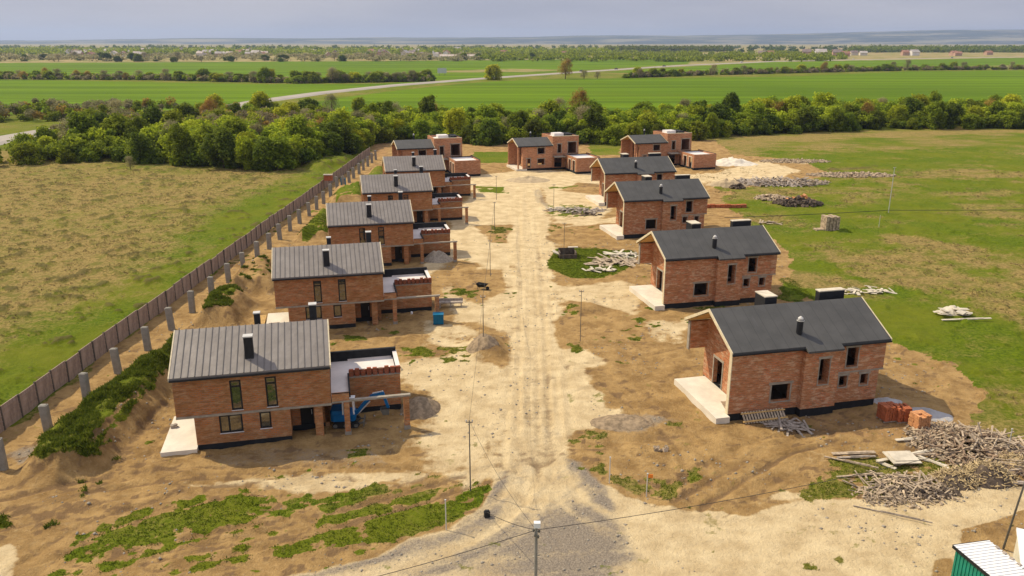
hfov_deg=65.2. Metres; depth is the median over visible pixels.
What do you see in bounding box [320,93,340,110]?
tree
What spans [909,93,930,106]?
tree
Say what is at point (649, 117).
tree
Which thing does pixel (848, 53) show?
village house
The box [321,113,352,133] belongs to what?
tree
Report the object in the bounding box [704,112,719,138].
tree
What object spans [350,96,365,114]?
tree
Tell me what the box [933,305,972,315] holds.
sheet pile
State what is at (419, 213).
door
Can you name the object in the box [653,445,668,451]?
chalk rubble
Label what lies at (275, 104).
tree
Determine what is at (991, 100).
tree
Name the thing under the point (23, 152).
tree
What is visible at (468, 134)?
tree
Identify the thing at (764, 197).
chalk rubble
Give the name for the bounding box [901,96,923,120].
tree
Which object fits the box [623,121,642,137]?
tree
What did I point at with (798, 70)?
shrub
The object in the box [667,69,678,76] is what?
shrub
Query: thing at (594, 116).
tree
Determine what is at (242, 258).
concrete post
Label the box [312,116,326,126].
tree
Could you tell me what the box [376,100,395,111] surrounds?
tree
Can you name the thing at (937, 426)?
timber debris
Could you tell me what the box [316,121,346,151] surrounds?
tree
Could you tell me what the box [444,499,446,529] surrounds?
marker stake
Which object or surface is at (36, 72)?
shrub
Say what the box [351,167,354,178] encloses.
concrete post
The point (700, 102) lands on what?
tree
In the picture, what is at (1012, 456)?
brush pile
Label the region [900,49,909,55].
village house
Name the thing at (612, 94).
field
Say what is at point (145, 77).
hedgerow
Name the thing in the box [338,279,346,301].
window
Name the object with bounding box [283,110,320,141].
tree
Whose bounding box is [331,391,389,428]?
mini excavator
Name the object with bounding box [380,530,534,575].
overhead wire
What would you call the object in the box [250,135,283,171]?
tree
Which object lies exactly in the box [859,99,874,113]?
tree
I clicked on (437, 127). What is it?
tree
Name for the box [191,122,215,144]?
tree
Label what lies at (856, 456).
plank
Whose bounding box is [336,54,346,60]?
shrub
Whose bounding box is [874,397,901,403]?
sand pile
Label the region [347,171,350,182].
concrete post
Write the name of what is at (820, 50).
village house
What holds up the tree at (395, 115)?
on the ground at (962, 366)
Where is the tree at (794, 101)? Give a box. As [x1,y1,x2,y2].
[780,95,801,117]
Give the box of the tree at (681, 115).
[676,113,691,119]
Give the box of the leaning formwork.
[741,408,787,423]
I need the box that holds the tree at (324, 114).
[317,111,329,119]
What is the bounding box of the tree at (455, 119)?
[442,106,470,140]
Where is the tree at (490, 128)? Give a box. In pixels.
[476,118,501,145]
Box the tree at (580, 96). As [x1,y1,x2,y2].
[566,86,589,111]
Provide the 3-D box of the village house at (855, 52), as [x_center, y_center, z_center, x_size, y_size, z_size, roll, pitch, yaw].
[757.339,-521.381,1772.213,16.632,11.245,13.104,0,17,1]
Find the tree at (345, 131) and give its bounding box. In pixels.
[334,122,356,153]
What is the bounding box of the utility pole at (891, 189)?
[888,167,894,212]
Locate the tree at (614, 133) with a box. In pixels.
[600,124,624,145]
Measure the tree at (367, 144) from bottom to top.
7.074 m
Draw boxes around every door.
[300,407,313,422]
[361,303,369,316]
[395,246,401,258]
[417,211,422,221]
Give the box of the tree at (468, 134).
[459,124,477,143]
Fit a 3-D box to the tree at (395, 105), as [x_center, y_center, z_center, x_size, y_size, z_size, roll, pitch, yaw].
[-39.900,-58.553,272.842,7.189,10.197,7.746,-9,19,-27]
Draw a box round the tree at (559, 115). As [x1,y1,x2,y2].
[552,110,568,120]
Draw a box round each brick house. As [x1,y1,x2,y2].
[160,302,410,456]
[266,231,439,328]
[326,191,456,265]
[359,166,468,223]
[382,149,475,198]
[391,134,480,175]
[506,131,599,173]
[585,152,676,205]
[600,174,709,239]
[620,129,715,169]
[629,219,780,310]
[674,287,891,423]
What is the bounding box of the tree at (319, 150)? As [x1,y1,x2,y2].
[304,137,324,157]
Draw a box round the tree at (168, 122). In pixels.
[158,119,181,133]
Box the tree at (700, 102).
[687,99,709,110]
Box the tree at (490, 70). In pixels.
[483,64,502,79]
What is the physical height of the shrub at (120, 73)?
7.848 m
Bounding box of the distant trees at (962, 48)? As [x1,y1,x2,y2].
[848,44,1023,52]
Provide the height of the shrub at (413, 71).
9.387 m
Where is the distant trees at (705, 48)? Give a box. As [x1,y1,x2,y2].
[603,44,729,51]
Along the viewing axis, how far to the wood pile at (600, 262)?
109.57 m
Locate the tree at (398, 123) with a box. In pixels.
[393,119,406,139]
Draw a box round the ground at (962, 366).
[0,44,1023,575]
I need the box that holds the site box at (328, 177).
[323,174,332,183]
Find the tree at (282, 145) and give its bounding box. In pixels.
[258,135,297,169]
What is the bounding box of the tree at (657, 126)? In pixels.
[649,123,665,133]
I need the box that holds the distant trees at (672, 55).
[471,49,849,61]
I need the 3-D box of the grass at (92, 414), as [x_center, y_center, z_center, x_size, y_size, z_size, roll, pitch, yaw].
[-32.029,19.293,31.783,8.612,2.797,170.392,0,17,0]
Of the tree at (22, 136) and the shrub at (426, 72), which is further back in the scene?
the shrub at (426, 72)
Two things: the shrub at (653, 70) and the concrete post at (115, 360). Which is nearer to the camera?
the concrete post at (115, 360)
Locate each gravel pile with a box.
[400,396,440,419]
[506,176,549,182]
[590,414,652,430]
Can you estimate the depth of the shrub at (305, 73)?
579.27 m
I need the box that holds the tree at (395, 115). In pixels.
[389,111,412,134]
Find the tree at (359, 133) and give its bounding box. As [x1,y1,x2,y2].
[351,129,366,148]
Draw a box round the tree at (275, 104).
[270,101,280,108]
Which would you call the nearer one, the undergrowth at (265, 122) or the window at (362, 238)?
the window at (362, 238)
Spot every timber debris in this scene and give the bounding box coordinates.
[734,175,827,186]
[856,472,955,506]
[902,422,1023,468]
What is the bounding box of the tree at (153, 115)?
[139,105,162,125]
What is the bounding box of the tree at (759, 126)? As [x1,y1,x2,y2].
[750,113,767,134]
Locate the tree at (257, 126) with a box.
[247,123,263,135]
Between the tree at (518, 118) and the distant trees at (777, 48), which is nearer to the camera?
the tree at (518, 118)
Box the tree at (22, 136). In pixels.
[7,132,30,153]
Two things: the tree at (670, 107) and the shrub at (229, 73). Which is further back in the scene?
the shrub at (229, 73)
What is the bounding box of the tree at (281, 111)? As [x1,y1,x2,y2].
[273,106,292,116]
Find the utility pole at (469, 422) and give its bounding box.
[466,420,472,490]
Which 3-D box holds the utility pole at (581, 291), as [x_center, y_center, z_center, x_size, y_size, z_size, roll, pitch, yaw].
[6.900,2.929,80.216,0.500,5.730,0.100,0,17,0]
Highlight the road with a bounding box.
[298,186,1023,575]
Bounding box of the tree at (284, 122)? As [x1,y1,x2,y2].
[278,116,297,128]
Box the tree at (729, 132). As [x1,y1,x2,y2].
[718,123,732,136]
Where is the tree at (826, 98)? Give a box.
[811,92,839,106]
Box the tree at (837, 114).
[827,106,846,131]
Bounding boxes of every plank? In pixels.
[824,456,878,468]
[831,450,875,454]
[836,472,883,477]
[837,455,875,458]
[853,505,932,522]
[876,448,933,461]
[876,461,896,469]
[895,437,916,440]
[914,453,935,455]
[917,455,948,467]
[917,457,946,465]
[941,317,991,320]
[1011,481,1023,484]
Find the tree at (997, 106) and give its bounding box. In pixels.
[987,99,1006,125]
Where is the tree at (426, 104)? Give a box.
[417,94,438,114]
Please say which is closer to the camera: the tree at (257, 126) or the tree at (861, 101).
the tree at (257, 126)
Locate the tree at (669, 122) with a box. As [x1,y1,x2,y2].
[665,119,674,124]
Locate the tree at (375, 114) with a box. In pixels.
[363,109,381,118]
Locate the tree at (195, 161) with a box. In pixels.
[186,152,207,165]
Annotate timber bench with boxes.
[439,298,462,307]
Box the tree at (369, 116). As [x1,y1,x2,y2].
[364,114,377,136]
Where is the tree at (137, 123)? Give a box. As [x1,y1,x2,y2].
[121,115,150,139]
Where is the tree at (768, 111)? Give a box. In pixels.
[765,109,775,115]
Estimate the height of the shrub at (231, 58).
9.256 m
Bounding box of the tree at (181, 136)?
[164,123,194,165]
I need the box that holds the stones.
[18,239,1023,575]
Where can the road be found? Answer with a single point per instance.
(546, 480)
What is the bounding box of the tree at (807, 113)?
[794,106,817,131]
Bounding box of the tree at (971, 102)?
[959,99,981,122]
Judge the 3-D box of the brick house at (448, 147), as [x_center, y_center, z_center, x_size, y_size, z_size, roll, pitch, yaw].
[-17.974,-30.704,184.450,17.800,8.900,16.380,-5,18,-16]
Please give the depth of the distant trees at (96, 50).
1928.38 m
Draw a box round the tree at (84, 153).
[76,147,101,162]
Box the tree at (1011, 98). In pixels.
[1001,93,1023,104]
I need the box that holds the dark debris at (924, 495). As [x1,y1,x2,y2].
[887,485,961,500]
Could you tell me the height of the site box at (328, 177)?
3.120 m
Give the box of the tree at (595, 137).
[588,129,601,143]
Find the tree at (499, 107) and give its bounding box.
[488,103,507,116]
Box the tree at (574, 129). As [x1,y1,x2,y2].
[567,124,586,143]
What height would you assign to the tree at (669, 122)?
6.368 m
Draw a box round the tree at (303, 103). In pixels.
[297,97,322,108]
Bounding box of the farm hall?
[439,54,456,56]
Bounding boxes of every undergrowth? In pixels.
[4,109,1021,167]
[36,105,322,139]
[61,109,287,129]
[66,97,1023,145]
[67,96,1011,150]
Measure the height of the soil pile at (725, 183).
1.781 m
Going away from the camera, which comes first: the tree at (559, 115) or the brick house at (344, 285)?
the brick house at (344, 285)
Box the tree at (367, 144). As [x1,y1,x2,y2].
[353,125,371,148]
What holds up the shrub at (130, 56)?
on the ground at (962, 366)
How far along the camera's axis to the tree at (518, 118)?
241.23 m
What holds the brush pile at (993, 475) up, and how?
on the ground at (962, 366)
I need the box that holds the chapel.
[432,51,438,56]
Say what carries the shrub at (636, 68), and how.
on the ground at (962, 366)
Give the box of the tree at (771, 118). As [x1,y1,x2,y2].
[764,114,784,132]
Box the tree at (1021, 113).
[1014,106,1023,128]
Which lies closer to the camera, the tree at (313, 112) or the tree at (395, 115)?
the tree at (395, 115)
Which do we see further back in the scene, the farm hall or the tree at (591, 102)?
the farm hall
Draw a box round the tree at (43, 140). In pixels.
[36,135,56,159]
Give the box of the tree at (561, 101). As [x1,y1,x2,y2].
[555,97,567,113]
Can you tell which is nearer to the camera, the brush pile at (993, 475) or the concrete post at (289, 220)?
the brush pile at (993, 475)
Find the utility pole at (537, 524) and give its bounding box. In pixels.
[533,521,540,575]
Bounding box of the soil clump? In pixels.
[729,182,745,189]
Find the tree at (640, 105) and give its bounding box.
[630,101,653,111]
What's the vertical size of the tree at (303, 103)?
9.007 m
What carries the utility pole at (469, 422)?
on the ground at (962, 366)
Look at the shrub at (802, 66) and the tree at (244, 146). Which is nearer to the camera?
the tree at (244, 146)
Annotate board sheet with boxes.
[882,451,921,463]
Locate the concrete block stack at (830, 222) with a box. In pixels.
[813,214,840,230]
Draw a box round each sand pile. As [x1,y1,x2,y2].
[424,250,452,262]
[466,333,498,353]
[716,157,757,165]
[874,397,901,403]
[912,407,953,421]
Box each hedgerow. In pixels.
[0,72,430,83]
[628,65,1023,77]
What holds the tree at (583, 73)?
on the field
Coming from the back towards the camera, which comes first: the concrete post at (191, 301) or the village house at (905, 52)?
the village house at (905, 52)
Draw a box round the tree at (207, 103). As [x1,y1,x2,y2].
[199,97,218,112]
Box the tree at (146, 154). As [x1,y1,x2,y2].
[139,150,158,163]
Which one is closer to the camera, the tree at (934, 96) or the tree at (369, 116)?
the tree at (369, 116)
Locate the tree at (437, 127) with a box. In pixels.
[429,124,441,129]
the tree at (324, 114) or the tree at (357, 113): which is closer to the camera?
the tree at (357, 113)
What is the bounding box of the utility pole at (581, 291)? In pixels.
[579,290,583,340]
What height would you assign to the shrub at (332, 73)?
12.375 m
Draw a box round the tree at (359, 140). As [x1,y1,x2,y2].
[347,133,365,153]
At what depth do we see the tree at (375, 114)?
243.04 m
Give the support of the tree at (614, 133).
on the ground at (962, 366)
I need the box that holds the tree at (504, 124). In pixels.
[502,116,510,129]
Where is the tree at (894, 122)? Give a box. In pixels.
[886,118,901,128]
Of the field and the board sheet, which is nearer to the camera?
the board sheet
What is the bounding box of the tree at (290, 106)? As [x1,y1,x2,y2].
[280,101,299,111]
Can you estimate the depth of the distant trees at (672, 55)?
1308.42 m
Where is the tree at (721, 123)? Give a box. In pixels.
[712,117,726,136]
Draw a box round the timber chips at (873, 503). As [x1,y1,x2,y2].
[851,471,955,509]
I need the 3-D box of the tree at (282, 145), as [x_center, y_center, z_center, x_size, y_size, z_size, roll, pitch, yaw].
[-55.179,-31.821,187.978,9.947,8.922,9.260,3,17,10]
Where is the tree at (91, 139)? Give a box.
[88,136,104,157]
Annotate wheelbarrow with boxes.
[473,282,488,289]
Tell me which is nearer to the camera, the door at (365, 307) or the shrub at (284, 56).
the door at (365, 307)
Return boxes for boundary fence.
[0,147,370,432]
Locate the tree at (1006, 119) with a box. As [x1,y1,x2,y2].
[989,110,1018,127]
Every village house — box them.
[196,51,203,55]
[802,48,810,54]
[814,48,826,52]
[832,48,842,55]
[841,50,850,56]
[850,50,858,54]
[859,51,867,54]
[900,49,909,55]
[909,49,919,55]
[953,51,961,55]
[983,51,993,54]
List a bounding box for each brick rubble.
[748,178,830,185]
[772,195,823,206]
[786,193,807,199]
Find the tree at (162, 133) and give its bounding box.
[150,129,168,149]
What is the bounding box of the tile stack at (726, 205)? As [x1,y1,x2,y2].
[707,204,746,207]
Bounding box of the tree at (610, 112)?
[605,110,624,127]
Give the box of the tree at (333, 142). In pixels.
[322,131,343,154]
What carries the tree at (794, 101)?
on the ground at (962, 366)
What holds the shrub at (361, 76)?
on the ground at (962, 366)
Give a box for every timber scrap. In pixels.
[842,470,959,502]
[912,419,1023,474]
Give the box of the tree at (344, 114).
[328,106,354,126]
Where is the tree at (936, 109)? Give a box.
[920,100,950,129]
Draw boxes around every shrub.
[1,71,15,78]
[17,71,27,78]
[20,53,28,60]
[31,70,41,75]
[41,70,53,79]
[51,68,62,76]
[54,54,61,61]
[99,52,112,60]
[99,70,109,77]
[112,70,124,77]
[113,56,122,61]
[125,52,134,59]
[125,156,135,168]
[132,53,143,61]
[133,70,144,76]
[161,69,170,77]
[169,57,177,61]
[171,70,185,80]
[174,51,181,60]
[195,68,211,80]
[208,71,216,81]
[211,73,225,81]
[223,71,233,81]
[226,56,234,61]
[231,73,243,81]
[241,74,250,81]
[249,71,257,82]
[256,66,269,82]
[258,54,269,60]
[268,68,275,82]
[275,54,289,60]
[289,70,302,78]
[290,74,305,83]
[302,71,311,82]
[306,70,321,82]
[323,77,331,82]
[326,67,341,80]
[326,71,336,82]
[334,70,346,82]
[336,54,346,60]
[339,72,348,82]
[341,73,351,81]
[348,72,360,82]
[353,74,364,82]
[369,72,383,82]
[387,75,398,81]
[392,72,402,81]
[408,70,417,78]
[420,69,431,74]
[460,52,468,59]
[632,66,642,73]
[648,67,658,76]
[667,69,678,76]
[710,64,718,71]
[739,65,747,73]
[779,66,790,72]
[791,69,801,72]
[796,63,807,70]
[820,61,828,68]
[842,64,852,70]
[881,64,890,70]
[903,59,911,67]
[939,63,948,69]
[949,61,957,69]
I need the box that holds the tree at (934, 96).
[927,90,942,101]
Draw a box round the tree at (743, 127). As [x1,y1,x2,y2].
[737,122,751,135]
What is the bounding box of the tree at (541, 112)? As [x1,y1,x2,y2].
[530,107,545,118]
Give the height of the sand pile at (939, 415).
0.748 m
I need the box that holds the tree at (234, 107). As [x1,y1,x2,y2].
[225,102,240,113]
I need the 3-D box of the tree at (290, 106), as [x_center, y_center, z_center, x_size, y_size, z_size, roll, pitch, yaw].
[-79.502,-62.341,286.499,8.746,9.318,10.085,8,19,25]
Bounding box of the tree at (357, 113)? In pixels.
[351,110,366,118]
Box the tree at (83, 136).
[55,133,90,160]
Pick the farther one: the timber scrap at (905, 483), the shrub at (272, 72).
the shrub at (272, 72)
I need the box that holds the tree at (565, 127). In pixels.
[560,116,575,131]
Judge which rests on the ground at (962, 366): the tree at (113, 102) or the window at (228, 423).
the tree at (113, 102)
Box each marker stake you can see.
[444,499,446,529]
[646,473,652,496]
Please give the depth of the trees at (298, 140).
243.05 m
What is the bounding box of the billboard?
[437,68,446,72]
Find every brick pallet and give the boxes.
[876,401,899,422]
[895,403,911,422]
[908,410,931,428]
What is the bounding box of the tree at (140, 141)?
[127,132,154,163]
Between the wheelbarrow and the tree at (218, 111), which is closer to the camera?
the wheelbarrow
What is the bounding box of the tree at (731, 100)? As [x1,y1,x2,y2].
[721,92,740,119]
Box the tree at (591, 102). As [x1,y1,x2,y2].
[587,99,601,108]
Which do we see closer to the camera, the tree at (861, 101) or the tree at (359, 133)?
the tree at (359, 133)
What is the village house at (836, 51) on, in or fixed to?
on the ground at (962, 366)
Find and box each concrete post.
[0,437,8,470]
[38,404,52,431]
[78,372,90,398]
[109,348,122,373]
[140,326,151,350]
[164,307,174,330]
[187,290,195,312]
[207,276,213,292]
[224,263,230,282]
[239,252,244,264]
[254,241,259,257]
[266,233,271,249]
[276,224,281,239]
[287,215,291,230]
[297,209,301,223]
[306,202,310,215]
[314,196,317,209]
[321,191,325,203]
[328,184,331,196]
[334,176,338,187]
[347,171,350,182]
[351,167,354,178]
[357,163,360,173]
[366,156,368,166]
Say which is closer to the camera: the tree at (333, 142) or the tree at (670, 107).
the tree at (333, 142)
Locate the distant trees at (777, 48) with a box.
[0,44,1021,51]
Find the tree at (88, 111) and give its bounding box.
[80,106,98,115]
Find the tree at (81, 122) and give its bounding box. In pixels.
[63,108,102,141]
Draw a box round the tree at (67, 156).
[56,149,77,163]
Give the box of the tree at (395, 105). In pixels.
[392,101,402,108]
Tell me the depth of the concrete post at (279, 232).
122.05 m
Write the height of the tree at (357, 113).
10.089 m
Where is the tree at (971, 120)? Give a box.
[960,114,985,129]
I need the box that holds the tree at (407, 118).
[398,116,412,137]
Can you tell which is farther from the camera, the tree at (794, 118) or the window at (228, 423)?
the tree at (794, 118)
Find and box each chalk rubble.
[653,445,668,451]
[753,193,790,200]
[759,158,830,162]
[805,171,895,177]
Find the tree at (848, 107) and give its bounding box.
[842,103,856,112]
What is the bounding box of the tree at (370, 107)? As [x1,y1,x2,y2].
[360,100,384,116]
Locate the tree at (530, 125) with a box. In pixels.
[523,117,543,137]
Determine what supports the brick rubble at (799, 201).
on the ground at (962, 366)
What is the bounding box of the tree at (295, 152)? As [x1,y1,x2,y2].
[287,142,300,167]
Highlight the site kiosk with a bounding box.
[951,540,1023,575]
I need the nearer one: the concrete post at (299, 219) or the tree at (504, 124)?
the concrete post at (299, 219)
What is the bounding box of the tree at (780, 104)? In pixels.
[771,98,786,111]
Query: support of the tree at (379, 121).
on the ground at (962, 366)
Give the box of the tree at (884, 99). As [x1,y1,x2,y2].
[877,97,887,104]
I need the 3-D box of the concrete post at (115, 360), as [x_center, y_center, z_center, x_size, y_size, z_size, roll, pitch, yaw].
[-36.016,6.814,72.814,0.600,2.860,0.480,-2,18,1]
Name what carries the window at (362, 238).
in the brick house at (398, 234)
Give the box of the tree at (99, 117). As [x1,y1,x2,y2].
[90,110,109,127]
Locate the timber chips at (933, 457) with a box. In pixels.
[901,420,1021,474]
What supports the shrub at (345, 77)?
on the ground at (962, 366)
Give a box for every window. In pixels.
[219,414,243,433]
[229,380,243,410]
[259,411,272,428]
[264,376,278,407]
[305,306,321,319]
[313,281,322,302]
[333,305,341,317]
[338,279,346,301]
[359,228,365,242]
[378,227,384,244]
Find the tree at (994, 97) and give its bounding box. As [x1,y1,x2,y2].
[985,94,1002,103]
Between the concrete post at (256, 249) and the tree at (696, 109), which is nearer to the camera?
the concrete post at (256, 249)
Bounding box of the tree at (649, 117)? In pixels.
[635,112,657,134]
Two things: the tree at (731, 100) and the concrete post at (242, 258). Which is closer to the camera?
the concrete post at (242, 258)
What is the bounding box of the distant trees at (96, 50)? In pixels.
[0,45,620,55]
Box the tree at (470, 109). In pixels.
[466,106,475,118]
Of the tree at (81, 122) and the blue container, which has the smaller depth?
the blue container
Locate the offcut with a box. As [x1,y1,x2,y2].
[170,423,177,428]
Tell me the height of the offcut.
0.270 m
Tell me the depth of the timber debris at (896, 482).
53.50 m
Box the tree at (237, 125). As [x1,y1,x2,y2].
[219,115,247,137]
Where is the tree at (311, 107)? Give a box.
[302,103,317,109]
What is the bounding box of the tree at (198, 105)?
[193,102,207,110]
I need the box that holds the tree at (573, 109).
[569,101,593,121]
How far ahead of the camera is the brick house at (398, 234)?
107.64 m
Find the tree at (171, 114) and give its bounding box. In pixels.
[157,106,183,128]
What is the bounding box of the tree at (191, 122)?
[181,119,200,126]
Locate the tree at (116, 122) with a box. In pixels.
[96,110,129,139]
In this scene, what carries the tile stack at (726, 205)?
on the ground at (962, 366)
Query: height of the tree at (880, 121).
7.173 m
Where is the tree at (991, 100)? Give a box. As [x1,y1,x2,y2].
[982,98,994,106]
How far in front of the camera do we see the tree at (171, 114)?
228.44 m
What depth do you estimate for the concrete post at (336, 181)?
160.23 m
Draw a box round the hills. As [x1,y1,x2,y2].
[0,29,1023,43]
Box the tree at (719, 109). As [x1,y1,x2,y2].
[702,102,733,122]
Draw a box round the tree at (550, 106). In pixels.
[536,98,562,116]
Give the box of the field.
[0,58,1023,114]
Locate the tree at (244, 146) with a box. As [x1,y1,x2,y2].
[234,135,256,169]
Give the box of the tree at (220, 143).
[197,126,241,168]
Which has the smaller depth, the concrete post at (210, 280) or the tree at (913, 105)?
the concrete post at (210, 280)
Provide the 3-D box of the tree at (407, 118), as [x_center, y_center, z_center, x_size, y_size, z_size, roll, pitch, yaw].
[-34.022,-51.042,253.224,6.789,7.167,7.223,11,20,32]
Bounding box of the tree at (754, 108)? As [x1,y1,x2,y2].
[743,99,766,132]
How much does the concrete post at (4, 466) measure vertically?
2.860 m
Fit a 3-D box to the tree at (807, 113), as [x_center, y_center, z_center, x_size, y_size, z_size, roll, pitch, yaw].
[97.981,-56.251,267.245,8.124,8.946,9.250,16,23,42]
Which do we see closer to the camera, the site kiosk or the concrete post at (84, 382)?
the site kiosk
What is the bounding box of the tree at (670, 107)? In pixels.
[659,102,678,110]
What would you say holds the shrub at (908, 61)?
on the ground at (962, 366)
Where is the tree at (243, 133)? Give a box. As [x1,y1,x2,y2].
[235,131,256,145]
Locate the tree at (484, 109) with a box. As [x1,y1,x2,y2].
[475,101,497,117]
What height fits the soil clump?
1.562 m
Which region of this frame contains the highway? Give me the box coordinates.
[0,57,1003,144]
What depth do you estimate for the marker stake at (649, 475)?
53.15 m
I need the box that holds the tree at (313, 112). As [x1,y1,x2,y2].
[303,110,318,117]
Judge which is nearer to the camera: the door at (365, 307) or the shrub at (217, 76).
the door at (365, 307)
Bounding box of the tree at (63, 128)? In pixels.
[56,117,68,142]
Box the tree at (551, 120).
[541,114,562,131]
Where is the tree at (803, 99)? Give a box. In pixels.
[796,94,810,105]
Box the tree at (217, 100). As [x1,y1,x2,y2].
[205,93,225,108]
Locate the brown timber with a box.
[913,421,1023,475]
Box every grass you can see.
[0,168,1023,415]
[0,254,270,529]
[3,213,1013,575]
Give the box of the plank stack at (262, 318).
[260,315,265,323]
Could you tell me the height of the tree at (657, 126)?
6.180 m
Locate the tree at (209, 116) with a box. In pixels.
[205,113,215,119]
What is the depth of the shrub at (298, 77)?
576.35 m
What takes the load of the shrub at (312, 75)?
on the ground at (962, 366)
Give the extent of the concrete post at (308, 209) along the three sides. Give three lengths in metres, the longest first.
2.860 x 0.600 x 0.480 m
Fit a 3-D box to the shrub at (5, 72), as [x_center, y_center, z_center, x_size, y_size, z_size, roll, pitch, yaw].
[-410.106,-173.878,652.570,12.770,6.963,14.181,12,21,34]
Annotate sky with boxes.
[0,0,1023,40]
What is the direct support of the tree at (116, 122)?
on the ground at (962, 366)
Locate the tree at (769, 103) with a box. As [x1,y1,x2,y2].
[760,98,775,108]
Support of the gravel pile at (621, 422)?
on the ground at (962, 366)
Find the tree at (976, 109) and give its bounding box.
[965,105,985,119]
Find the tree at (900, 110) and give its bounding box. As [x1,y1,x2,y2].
[886,104,908,127]
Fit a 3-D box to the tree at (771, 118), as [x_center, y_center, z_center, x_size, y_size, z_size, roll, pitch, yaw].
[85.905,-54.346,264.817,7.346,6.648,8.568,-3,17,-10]
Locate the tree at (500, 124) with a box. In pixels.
[498,122,508,141]
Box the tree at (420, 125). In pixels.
[407,117,429,138]
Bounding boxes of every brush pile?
[927,464,983,491]
[958,458,1020,489]
[987,450,1023,471]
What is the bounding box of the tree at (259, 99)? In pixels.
[247,90,272,108]
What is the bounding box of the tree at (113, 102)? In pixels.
[106,99,130,115]
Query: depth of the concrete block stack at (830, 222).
127.89 m
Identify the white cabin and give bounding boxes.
[1013,528,1023,568]
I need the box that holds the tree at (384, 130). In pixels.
[374,125,397,143]
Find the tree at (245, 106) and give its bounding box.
[240,101,258,114]
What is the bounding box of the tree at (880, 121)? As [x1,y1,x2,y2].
[864,109,885,129]
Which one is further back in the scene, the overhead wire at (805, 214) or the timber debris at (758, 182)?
the timber debris at (758, 182)
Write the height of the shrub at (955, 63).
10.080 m
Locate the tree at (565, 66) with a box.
[557,57,572,78]
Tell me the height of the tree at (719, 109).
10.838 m
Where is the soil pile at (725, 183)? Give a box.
[705,178,746,187]
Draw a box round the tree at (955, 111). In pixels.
[941,102,964,128]
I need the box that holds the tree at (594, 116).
[581,105,606,141]
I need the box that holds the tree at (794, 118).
[785,112,802,132]
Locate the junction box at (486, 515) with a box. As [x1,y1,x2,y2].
[484,509,489,517]
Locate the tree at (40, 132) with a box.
[31,126,58,143]
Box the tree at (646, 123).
[639,120,650,134]
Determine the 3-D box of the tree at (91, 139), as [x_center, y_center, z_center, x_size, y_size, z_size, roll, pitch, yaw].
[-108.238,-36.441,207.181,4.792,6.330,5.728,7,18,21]
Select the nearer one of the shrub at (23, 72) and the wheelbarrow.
the wheelbarrow
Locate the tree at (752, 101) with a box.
[745,98,763,107]
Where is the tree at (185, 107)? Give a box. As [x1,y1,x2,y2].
[173,101,201,119]
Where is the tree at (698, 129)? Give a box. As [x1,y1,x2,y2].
[686,121,709,140]
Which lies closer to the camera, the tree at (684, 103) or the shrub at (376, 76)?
the tree at (684, 103)
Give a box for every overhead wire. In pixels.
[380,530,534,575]
[469,420,533,526]
[538,433,1023,529]
[724,210,887,217]
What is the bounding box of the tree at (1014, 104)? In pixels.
[1007,101,1023,112]
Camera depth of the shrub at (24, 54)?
1236.01 m
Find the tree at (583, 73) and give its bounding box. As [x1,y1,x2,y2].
[579,70,588,77]
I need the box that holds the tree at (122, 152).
[109,146,129,161]
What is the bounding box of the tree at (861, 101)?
[853,98,866,104]
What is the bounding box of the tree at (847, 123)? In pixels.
[841,111,857,131]
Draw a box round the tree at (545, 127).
[533,118,553,136]
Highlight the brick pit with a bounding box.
[552,246,577,258]
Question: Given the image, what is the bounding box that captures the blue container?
[433,312,443,324]
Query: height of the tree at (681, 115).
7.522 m
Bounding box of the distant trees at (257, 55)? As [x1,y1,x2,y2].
[0,51,482,61]
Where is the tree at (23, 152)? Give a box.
[7,142,44,164]
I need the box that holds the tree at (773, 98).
[768,95,777,103]
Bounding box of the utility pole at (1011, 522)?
[1002,483,1023,549]
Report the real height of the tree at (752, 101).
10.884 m
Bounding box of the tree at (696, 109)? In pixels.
[685,103,705,117]
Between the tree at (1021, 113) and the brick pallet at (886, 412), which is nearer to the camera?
the brick pallet at (886, 412)
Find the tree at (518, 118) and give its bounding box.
[506,109,530,136]
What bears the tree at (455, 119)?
on the ground at (962, 366)
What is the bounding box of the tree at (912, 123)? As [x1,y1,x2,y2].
[905,117,918,129]
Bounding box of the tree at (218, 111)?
[210,108,227,117]
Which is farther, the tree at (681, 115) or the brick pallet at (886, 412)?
the tree at (681, 115)
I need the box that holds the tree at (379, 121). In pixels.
[372,118,385,125]
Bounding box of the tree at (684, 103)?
[674,98,691,110]
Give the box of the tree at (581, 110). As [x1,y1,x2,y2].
[573,104,591,123]
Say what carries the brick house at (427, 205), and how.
on the ground at (962, 366)
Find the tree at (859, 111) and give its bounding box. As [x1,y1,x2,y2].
[855,109,868,127]

